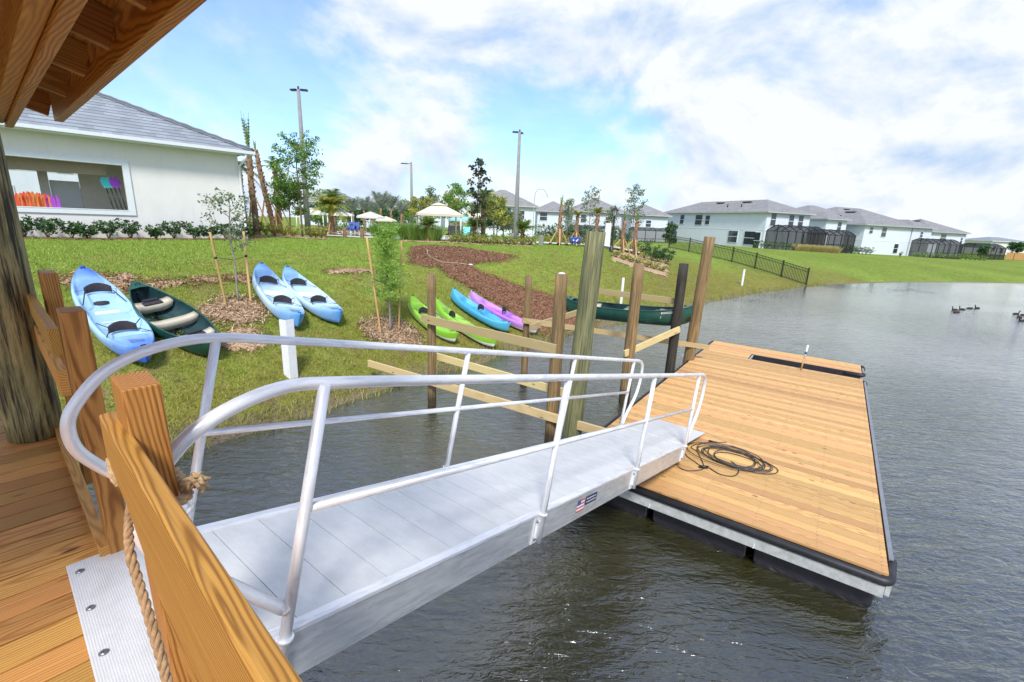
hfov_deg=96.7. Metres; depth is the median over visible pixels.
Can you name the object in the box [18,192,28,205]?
life vest
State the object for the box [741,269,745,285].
marker post
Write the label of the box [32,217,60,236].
shrub
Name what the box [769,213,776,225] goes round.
window
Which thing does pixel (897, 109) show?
sky
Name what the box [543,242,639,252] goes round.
pavement
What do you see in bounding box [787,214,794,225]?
window
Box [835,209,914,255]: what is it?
house
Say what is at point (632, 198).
tree
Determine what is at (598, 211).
palm tree
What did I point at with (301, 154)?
tree
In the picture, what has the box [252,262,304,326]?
kayak
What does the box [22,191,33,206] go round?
life vest
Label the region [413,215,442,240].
palm tree
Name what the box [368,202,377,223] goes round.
palm tree
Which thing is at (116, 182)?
paddle
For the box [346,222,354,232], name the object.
lounge chair
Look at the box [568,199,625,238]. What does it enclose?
house
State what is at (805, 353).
grab pole
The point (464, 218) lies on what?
umbrella
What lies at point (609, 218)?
tree
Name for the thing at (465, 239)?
shrub
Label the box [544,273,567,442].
piling
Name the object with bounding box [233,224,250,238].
shrub
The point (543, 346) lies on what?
timber beam
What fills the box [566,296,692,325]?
canoe
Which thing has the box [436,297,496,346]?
kayak
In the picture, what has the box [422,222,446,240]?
ornamental grass
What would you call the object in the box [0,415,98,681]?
timber deck
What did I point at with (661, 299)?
timber beam
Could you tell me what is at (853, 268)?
ground
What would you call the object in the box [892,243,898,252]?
window
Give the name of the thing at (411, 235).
ornamental grass
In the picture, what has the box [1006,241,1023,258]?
tree
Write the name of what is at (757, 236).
window
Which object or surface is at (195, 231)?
shrub
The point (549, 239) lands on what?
shrub
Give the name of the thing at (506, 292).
mulch
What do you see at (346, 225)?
shrub
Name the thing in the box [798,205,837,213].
house
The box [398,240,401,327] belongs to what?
tree stake
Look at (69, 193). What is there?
door
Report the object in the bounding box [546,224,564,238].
shrub
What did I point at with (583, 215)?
window
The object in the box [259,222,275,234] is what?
shrub
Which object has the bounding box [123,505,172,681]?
rope
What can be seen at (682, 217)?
window
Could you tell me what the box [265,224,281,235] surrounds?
shrub
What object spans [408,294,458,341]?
kayak
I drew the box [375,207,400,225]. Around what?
tree
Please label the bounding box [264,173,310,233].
tree
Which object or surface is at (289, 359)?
marker post
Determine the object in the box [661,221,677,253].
tree
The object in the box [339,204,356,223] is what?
tree
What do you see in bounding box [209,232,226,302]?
tree stake
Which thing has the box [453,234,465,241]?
shrub
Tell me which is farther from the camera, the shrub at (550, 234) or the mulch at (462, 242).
the shrub at (550, 234)
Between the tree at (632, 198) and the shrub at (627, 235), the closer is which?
the tree at (632, 198)
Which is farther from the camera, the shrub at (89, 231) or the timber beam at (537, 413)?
the shrub at (89, 231)
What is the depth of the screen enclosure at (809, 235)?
67.85 m
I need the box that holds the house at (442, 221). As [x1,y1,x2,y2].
[403,198,444,230]
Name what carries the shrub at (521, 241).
on the mulch at (462, 242)
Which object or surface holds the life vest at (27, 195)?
hanging from the clubhouse
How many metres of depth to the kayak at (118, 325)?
8.87 m
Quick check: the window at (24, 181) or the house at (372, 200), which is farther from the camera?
the house at (372, 200)
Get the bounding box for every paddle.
[100,177,114,209]
[105,177,118,209]
[109,177,122,209]
[113,177,126,209]
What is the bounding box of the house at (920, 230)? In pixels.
[892,219,937,255]
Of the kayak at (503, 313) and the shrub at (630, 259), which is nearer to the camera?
the kayak at (503, 313)
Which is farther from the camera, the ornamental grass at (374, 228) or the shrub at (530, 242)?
the ornamental grass at (374, 228)
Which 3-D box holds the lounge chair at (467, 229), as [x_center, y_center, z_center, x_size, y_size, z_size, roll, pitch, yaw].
[-3.671,-8.554,36.005,0.620,1.057,1.418,2,14,0]
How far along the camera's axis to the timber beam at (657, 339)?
9.87 m
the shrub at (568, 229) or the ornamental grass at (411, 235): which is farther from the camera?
the shrub at (568, 229)
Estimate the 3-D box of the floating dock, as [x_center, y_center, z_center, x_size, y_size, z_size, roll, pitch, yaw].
[4.752,1.368,9.133,3.972,0.540,9.272,12,17,34]
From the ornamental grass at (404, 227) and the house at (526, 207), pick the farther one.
the house at (526, 207)
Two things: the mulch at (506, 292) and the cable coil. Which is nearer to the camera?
the cable coil
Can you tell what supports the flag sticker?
attached to the gangway
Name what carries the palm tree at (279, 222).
on the ground at (853, 268)
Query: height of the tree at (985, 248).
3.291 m
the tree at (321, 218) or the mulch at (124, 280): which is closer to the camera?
the mulch at (124, 280)
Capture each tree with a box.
[197,187,257,301]
[238,161,268,225]
[240,111,272,235]
[252,141,289,234]
[254,156,293,234]
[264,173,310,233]
[267,130,325,236]
[303,201,328,225]
[310,194,351,233]
[310,204,342,223]
[317,188,350,231]
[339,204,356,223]
[342,206,367,223]
[345,196,360,232]
[355,196,371,232]
[360,223,411,330]
[367,204,388,222]
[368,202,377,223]
[370,190,393,223]
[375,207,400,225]
[385,194,401,222]
[395,200,408,222]
[396,209,416,225]
[397,199,419,223]
[406,196,434,222]
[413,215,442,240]
[420,185,444,218]
[436,190,464,225]
[442,182,472,237]
[461,217,486,242]
[465,202,493,234]
[466,157,491,242]
[470,189,502,242]
[480,192,513,233]
[485,207,510,234]
[494,208,513,239]
[505,209,525,237]
[512,219,535,244]
[549,193,568,245]
[562,198,575,238]
[568,210,584,245]
[579,185,600,230]
[591,206,605,231]
[604,204,620,229]
[613,209,630,253]
[623,184,648,248]
[624,212,642,255]
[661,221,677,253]
[976,244,991,256]
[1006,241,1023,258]
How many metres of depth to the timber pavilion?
2.30 m
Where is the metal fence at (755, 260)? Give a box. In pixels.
[669,236,809,285]
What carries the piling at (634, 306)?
in the water at (605, 592)
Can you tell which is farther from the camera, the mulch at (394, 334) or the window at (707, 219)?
the window at (707, 219)
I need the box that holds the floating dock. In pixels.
[603,341,896,608]
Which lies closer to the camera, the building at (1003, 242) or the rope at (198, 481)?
the rope at (198, 481)
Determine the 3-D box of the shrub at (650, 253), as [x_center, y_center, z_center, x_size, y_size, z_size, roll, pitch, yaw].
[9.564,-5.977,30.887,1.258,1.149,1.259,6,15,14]
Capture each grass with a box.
[78,282,829,465]
[368,221,388,238]
[381,220,403,236]
[389,221,409,239]
[396,221,417,239]
[400,223,422,239]
[411,223,424,239]
[416,224,437,240]
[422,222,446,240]
[791,243,804,250]
[805,244,816,251]
[823,246,834,252]
[828,246,839,252]
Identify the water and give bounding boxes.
[87,282,1023,681]
[335,233,371,235]
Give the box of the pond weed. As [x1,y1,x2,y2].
[724,285,926,301]
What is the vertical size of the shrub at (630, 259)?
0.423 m
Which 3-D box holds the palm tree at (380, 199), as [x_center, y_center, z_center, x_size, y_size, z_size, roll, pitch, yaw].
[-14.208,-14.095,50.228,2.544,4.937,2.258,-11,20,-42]
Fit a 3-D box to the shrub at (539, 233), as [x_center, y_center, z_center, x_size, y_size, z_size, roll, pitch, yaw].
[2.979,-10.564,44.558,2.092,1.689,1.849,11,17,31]
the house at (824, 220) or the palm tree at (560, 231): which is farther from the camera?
the house at (824, 220)
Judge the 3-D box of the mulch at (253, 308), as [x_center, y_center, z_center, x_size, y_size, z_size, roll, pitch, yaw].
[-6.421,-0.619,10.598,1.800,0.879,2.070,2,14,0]
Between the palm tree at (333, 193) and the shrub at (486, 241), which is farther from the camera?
the palm tree at (333, 193)
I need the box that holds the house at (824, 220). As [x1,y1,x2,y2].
[809,212,852,229]
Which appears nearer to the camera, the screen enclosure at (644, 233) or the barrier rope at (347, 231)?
the barrier rope at (347, 231)
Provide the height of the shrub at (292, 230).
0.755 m
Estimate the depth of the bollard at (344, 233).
29.51 m
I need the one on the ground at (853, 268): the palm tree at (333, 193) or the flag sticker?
the palm tree at (333, 193)
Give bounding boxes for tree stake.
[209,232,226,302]
[242,231,251,300]
[366,237,381,332]
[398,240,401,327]
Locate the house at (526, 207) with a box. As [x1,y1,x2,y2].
[469,190,538,236]
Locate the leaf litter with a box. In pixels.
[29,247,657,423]
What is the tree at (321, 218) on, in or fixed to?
on the ground at (853, 268)
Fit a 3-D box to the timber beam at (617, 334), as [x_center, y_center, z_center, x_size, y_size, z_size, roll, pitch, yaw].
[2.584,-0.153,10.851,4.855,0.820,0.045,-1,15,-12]
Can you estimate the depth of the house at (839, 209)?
102.56 m
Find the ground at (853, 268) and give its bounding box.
[25,216,1023,469]
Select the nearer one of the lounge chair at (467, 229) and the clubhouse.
the clubhouse
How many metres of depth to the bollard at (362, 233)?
29.80 m
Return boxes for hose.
[424,247,472,265]
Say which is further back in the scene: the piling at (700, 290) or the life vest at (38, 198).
the life vest at (38, 198)
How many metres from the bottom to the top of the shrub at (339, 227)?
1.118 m
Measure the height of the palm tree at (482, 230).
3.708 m
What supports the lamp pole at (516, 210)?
on the pavement at (444, 238)
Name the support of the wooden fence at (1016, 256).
on the ground at (853, 268)
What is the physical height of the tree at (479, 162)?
5.185 m
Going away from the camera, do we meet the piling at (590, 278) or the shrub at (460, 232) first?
the piling at (590, 278)
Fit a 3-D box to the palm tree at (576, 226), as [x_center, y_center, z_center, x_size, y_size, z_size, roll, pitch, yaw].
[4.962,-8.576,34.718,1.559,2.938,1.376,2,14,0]
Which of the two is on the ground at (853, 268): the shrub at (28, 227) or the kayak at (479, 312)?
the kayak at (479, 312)
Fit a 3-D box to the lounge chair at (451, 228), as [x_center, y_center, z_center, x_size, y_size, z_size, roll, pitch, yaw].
[-4.731,-8.396,35.231,0.620,1.057,1.418,2,14,0]
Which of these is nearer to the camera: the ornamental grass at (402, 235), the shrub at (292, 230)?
the shrub at (292, 230)
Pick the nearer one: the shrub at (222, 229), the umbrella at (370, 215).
the shrub at (222, 229)
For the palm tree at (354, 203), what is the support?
on the ground at (853, 268)
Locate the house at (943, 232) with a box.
[912,219,971,243]
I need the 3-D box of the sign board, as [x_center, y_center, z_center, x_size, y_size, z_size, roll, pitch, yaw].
[6.839,-7.506,32.589,0.420,1.800,0.120,2,14,0]
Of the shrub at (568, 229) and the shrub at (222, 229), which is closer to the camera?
the shrub at (222, 229)
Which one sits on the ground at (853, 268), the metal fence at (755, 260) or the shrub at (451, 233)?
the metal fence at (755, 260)
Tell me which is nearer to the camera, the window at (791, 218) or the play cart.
the play cart
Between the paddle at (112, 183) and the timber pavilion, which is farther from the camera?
the paddle at (112, 183)
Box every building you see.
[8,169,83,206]
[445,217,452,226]
[964,237,1023,254]
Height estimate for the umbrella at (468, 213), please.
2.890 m
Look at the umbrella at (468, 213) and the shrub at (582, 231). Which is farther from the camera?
the umbrella at (468, 213)
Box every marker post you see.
[279,319,297,378]
[619,278,624,303]
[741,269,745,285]
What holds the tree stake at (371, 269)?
on the mulch at (394, 334)
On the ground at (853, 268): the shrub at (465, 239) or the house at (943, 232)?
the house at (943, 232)
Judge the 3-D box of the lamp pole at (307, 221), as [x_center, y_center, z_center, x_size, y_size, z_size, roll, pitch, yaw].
[-14.260,-11.982,31.190,1.187,9.860,0.493,2,14,0]
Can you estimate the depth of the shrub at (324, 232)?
26.16 m
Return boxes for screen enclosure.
[569,225,615,237]
[628,227,676,242]
[763,225,826,249]
[823,229,855,253]
[908,238,962,258]
[960,243,1006,259]
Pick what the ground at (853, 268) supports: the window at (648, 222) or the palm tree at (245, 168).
the palm tree at (245, 168)
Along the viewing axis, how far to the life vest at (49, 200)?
17.88 m
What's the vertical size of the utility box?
0.750 m
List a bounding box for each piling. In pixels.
[427,274,435,405]
[521,275,531,373]
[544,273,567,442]
[561,231,605,438]
[619,263,644,403]
[664,263,688,372]
[682,236,715,363]
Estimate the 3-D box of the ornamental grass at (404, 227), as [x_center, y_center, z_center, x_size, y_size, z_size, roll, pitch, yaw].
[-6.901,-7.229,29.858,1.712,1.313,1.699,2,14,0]
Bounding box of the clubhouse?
[0,92,255,238]
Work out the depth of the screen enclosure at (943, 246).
83.08 m
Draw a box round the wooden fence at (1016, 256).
[1005,252,1023,259]
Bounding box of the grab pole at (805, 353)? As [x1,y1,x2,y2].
[800,345,808,369]
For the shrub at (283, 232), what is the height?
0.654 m
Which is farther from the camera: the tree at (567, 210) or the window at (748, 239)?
the window at (748, 239)
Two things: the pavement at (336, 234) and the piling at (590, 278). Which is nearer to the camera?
the piling at (590, 278)
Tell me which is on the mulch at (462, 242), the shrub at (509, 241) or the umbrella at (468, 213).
the shrub at (509, 241)
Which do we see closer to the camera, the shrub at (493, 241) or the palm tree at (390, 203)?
the shrub at (493, 241)
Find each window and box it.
[539,212,547,220]
[580,214,586,221]
[645,220,651,226]
[679,215,684,223]
[694,214,702,224]
[704,215,710,224]
[727,230,738,242]
[743,231,755,244]
[752,232,761,247]
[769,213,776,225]
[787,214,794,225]
[797,215,804,225]
[836,222,841,229]
[868,227,873,233]
[880,227,887,236]
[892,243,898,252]
[940,234,946,238]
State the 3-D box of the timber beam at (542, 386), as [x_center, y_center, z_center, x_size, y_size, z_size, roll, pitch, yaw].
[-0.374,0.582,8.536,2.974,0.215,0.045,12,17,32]
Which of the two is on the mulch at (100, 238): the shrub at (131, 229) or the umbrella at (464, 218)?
the shrub at (131, 229)
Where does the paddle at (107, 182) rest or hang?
on the clubhouse
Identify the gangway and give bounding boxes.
[60,333,706,681]
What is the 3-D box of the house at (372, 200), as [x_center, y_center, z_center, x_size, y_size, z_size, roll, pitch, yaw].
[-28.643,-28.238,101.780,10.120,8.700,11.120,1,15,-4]
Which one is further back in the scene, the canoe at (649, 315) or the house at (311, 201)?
the house at (311, 201)
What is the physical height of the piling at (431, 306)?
4.260 m
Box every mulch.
[23,236,264,239]
[59,268,251,293]
[194,292,272,325]
[218,321,270,354]
[252,234,329,239]
[317,265,378,274]
[354,313,425,344]
[396,239,531,245]
[402,244,599,336]
[611,250,670,276]
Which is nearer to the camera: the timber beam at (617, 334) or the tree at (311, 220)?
the timber beam at (617, 334)
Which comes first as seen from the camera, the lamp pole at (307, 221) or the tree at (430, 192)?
the lamp pole at (307, 221)
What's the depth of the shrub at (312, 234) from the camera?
26.13 m
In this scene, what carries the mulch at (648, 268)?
on the ground at (853, 268)
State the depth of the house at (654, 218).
81.30 m
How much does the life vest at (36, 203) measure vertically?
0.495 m
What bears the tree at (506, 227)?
on the ground at (853, 268)
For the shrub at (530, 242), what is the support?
on the mulch at (462, 242)
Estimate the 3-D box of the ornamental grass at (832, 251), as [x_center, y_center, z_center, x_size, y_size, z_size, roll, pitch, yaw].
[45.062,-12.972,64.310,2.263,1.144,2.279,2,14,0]
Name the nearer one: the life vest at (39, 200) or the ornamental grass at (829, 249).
the life vest at (39, 200)
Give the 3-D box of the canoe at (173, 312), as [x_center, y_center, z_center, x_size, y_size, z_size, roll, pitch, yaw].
[-6.823,-0.442,9.174,2.736,0.515,0.915,28,30,19]
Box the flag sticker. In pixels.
[576,491,597,512]
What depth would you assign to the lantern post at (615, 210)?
29.97 m
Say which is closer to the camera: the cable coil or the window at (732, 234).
the cable coil
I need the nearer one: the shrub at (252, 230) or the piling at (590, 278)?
the piling at (590, 278)
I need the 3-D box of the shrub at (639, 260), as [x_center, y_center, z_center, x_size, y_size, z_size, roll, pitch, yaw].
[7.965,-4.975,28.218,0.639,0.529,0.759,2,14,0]
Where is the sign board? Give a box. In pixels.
[604,223,611,247]
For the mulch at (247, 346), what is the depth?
9.63 m
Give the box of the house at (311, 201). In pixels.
[298,190,356,225]
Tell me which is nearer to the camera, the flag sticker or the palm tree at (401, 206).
the flag sticker
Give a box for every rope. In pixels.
[105,458,210,505]
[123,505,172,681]
[328,230,368,233]
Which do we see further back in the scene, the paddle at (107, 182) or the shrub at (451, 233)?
the shrub at (451, 233)
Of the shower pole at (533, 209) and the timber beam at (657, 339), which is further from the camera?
the shower pole at (533, 209)
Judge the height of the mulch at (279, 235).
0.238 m
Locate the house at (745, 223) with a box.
[664,199,816,247]
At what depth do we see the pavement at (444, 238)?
42.54 m
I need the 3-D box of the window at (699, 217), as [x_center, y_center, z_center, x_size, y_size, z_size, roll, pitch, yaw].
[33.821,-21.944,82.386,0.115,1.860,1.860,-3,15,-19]
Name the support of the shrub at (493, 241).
on the mulch at (462, 242)
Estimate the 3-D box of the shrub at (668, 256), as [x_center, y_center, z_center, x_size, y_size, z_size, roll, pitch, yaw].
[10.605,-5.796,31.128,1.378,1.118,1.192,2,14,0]
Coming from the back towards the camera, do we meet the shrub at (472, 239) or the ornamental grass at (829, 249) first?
the ornamental grass at (829, 249)
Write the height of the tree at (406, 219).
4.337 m
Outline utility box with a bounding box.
[539,235,543,244]
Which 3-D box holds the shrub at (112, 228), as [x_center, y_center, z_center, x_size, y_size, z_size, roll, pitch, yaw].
[-16.446,-4.564,18.475,0.922,0.874,0.994,2,14,0]
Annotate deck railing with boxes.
[26,270,124,556]
[99,370,302,681]
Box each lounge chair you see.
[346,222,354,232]
[352,222,359,233]
[446,225,454,234]
[461,226,469,234]
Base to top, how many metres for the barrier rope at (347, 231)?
0.539 m
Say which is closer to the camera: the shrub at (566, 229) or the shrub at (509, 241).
the shrub at (509, 241)
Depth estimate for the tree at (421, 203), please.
51.31 m
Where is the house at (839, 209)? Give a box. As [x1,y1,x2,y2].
[828,207,897,219]
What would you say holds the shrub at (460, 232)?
on the mulch at (462, 242)
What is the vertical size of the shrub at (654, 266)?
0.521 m
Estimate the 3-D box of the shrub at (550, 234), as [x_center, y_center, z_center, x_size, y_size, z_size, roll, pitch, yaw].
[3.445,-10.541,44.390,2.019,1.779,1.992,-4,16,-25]
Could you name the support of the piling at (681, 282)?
in the water at (605, 592)
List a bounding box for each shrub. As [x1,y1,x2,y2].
[20,214,36,236]
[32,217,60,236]
[57,220,84,237]
[73,221,103,238]
[91,218,121,237]
[116,219,142,237]
[144,223,165,237]
[162,220,185,238]
[182,221,204,237]
[201,225,218,238]
[217,222,235,238]
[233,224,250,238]
[248,222,258,235]
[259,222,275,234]
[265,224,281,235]
[276,227,290,235]
[285,224,301,235]
[300,226,317,237]
[314,227,328,237]
[334,222,345,231]
[339,223,355,233]
[445,234,455,241]
[448,230,463,241]
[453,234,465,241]
[458,229,469,241]
[461,236,469,242]
[466,234,478,242]
[474,235,484,243]
[481,237,493,243]
[490,237,499,243]
[496,237,506,244]
[503,236,513,244]
[510,238,519,244]
[519,237,527,244]
[524,236,535,244]
[532,225,552,237]
[538,223,555,241]
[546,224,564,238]
[546,235,556,244]
[554,223,572,235]
[562,225,574,241]
[567,225,586,236]
[574,224,592,241]
[609,250,623,256]
[610,228,626,242]
[615,227,633,244]
[619,254,628,259]
[627,256,637,261]
[635,257,645,262]
[636,238,655,257]
[641,260,652,266]
[645,245,662,260]
[648,261,661,268]
[652,248,670,261]
[656,265,667,270]
[658,248,676,263]
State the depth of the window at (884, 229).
81.35 m
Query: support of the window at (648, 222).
in the house at (654, 218)
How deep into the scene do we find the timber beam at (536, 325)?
10.52 m
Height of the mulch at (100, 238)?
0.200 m
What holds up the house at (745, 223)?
on the ground at (853, 268)
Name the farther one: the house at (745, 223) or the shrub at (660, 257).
the house at (745, 223)
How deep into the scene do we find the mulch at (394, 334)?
12.02 m
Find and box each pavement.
[320,231,373,237]
[440,235,533,243]
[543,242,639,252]
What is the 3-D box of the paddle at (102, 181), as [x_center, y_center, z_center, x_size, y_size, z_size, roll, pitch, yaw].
[-16.960,-6.199,19.132,0.460,1.307,0.198,4,15,7]
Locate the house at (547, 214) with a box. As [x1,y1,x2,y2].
[534,201,569,235]
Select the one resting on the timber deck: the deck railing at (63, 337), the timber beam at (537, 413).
the deck railing at (63, 337)
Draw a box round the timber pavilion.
[0,0,206,443]
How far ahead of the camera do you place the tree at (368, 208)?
69.08 m
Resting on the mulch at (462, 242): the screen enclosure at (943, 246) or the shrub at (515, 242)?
the shrub at (515, 242)
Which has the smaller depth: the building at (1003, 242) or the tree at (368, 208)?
the tree at (368, 208)
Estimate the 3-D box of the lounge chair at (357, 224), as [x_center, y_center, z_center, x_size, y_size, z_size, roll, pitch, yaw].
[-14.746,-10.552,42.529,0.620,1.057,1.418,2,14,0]
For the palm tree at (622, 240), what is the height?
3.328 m
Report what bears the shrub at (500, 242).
on the mulch at (462, 242)
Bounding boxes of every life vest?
[14,193,25,205]
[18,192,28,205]
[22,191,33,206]
[25,191,37,206]
[30,192,41,206]
[34,194,44,206]
[38,193,48,206]
[41,195,51,206]
[45,194,56,206]
[50,195,61,207]
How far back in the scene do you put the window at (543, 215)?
88.66 m
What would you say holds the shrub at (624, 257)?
on the mulch at (648, 268)
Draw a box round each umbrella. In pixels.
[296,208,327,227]
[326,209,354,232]
[356,212,384,228]
[375,216,396,221]
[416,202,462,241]
[448,215,469,225]
[462,212,480,217]
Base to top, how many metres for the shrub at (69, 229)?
0.724 m
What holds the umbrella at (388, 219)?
on the pavement at (336, 234)
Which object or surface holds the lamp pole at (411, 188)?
on the ground at (853, 268)
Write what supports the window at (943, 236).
in the house at (943, 232)
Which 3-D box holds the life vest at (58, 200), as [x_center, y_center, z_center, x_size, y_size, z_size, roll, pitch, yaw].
[-18.143,-5.547,18.073,0.320,0.488,0.100,-11,20,-42]
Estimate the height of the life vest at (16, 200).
0.492 m
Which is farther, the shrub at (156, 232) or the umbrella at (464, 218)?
the umbrella at (464, 218)
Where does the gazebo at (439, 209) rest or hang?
on the pavement at (444, 238)
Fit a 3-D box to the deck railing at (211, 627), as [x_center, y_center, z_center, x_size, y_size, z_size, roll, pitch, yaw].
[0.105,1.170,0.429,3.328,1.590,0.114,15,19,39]
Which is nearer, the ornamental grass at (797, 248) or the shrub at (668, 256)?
the shrub at (668, 256)
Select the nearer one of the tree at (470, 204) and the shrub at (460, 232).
the shrub at (460, 232)
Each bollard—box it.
[343,227,346,237]
[360,228,363,238]
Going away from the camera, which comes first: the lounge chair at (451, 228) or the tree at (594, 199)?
the lounge chair at (451, 228)
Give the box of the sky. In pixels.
[99,0,1023,240]
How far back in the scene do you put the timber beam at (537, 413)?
8.24 m
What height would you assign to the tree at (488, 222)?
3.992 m
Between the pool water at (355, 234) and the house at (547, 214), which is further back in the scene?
the house at (547, 214)
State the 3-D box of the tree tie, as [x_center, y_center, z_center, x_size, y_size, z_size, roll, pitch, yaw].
[-6.577,-1.952,10.656,0.694,0.122,0.066,-11,20,-43]
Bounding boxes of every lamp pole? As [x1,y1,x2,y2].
[290,86,310,234]
[401,162,413,225]
[512,129,523,238]
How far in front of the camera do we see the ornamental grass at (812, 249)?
63.87 m
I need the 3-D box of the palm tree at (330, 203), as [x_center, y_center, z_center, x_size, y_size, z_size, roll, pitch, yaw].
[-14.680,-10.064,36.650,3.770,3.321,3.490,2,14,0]
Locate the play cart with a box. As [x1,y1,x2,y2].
[569,237,580,243]
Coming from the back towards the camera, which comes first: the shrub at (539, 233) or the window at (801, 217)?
the window at (801, 217)
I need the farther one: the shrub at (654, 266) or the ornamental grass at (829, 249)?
the ornamental grass at (829, 249)
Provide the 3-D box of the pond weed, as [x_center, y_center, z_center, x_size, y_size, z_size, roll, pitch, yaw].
[21.264,-3.541,31.776,22.040,0.030,5.765,-4,16,-25]
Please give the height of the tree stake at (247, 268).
1.897 m
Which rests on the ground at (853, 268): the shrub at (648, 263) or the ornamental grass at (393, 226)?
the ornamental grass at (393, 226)
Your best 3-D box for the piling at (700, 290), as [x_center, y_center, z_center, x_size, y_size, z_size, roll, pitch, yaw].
[4.512,0.022,11.430,0.403,5.167,0.279,2,14,0]
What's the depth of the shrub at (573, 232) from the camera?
44.42 m
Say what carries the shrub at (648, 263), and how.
on the mulch at (648, 268)
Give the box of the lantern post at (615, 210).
[609,205,618,251]
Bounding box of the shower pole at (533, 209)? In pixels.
[532,189,547,236]
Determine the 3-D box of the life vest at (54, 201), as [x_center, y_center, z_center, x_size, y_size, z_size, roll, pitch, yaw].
[-18.241,-5.532,17.982,0.320,0.498,0.100,-11,20,-42]
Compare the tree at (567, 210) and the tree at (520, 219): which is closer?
the tree at (567, 210)
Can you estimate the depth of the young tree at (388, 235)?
11.53 m
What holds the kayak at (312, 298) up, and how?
on the ground at (853, 268)
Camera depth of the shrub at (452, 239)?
28.03 m
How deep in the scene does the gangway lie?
2.31 m
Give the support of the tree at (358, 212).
on the ground at (853, 268)
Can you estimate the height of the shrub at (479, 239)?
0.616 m
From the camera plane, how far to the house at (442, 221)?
93.63 m
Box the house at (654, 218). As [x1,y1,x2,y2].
[622,205,672,238]
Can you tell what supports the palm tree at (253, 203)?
on the ground at (853, 268)
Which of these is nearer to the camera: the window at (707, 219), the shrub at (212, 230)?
the shrub at (212, 230)
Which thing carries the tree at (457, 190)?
on the ground at (853, 268)
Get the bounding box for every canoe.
[129,281,217,355]
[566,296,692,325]
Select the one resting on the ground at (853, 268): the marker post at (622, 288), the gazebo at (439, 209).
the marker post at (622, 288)
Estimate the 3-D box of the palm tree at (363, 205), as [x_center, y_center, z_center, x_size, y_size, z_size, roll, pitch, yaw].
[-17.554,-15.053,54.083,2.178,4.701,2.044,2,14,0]
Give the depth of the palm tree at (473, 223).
29.50 m
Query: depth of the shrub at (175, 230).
19.86 m
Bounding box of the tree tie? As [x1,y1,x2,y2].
[214,255,247,259]
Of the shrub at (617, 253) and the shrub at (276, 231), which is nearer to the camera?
the shrub at (276, 231)
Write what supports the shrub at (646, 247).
on the mulch at (648, 268)
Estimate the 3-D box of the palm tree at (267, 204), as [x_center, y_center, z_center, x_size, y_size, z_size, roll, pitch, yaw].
[-14.726,-9.256,27.846,1.760,5.852,0.604,-3,15,-20]
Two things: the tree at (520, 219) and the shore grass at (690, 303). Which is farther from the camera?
the tree at (520, 219)
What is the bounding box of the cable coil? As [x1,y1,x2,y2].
[675,440,778,476]
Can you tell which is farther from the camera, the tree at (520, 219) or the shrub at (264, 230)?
the tree at (520, 219)
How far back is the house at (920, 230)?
84.74 m
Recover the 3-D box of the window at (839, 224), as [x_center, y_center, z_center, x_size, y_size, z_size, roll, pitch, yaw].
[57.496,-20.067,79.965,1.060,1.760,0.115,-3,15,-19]
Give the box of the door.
[49,180,83,208]
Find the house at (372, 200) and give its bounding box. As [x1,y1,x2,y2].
[357,194,399,227]
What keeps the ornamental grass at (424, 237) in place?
on the ground at (853, 268)
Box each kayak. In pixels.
[71,266,154,362]
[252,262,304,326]
[282,265,342,322]
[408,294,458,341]
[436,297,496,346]
[450,287,510,330]
[468,290,536,332]
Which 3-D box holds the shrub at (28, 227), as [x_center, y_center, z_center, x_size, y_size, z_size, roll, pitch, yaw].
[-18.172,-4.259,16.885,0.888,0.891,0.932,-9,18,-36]
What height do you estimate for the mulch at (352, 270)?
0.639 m
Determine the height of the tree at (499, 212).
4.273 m
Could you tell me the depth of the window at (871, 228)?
80.18 m
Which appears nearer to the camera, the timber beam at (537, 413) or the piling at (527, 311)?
the timber beam at (537, 413)
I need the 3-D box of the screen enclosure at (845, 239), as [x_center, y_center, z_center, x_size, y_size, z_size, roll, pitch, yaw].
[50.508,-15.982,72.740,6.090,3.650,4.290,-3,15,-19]
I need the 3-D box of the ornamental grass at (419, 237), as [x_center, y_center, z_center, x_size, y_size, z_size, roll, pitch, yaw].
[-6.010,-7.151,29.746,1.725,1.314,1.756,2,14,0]
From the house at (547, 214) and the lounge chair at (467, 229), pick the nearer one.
the lounge chair at (467, 229)
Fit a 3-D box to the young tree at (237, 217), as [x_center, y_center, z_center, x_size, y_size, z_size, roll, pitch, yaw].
[-6.476,-2.121,10.595,1.186,2.731,1.281,-8,18,-34]
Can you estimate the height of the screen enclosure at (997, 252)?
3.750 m
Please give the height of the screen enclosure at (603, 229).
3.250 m
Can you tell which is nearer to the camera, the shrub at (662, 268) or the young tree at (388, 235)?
the young tree at (388, 235)
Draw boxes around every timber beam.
[367,360,606,432]
[421,314,556,353]
[436,352,562,395]
[521,318,709,349]
[529,310,576,330]
[599,288,683,304]
[623,326,679,356]
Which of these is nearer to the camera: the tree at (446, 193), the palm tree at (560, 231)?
the palm tree at (560, 231)

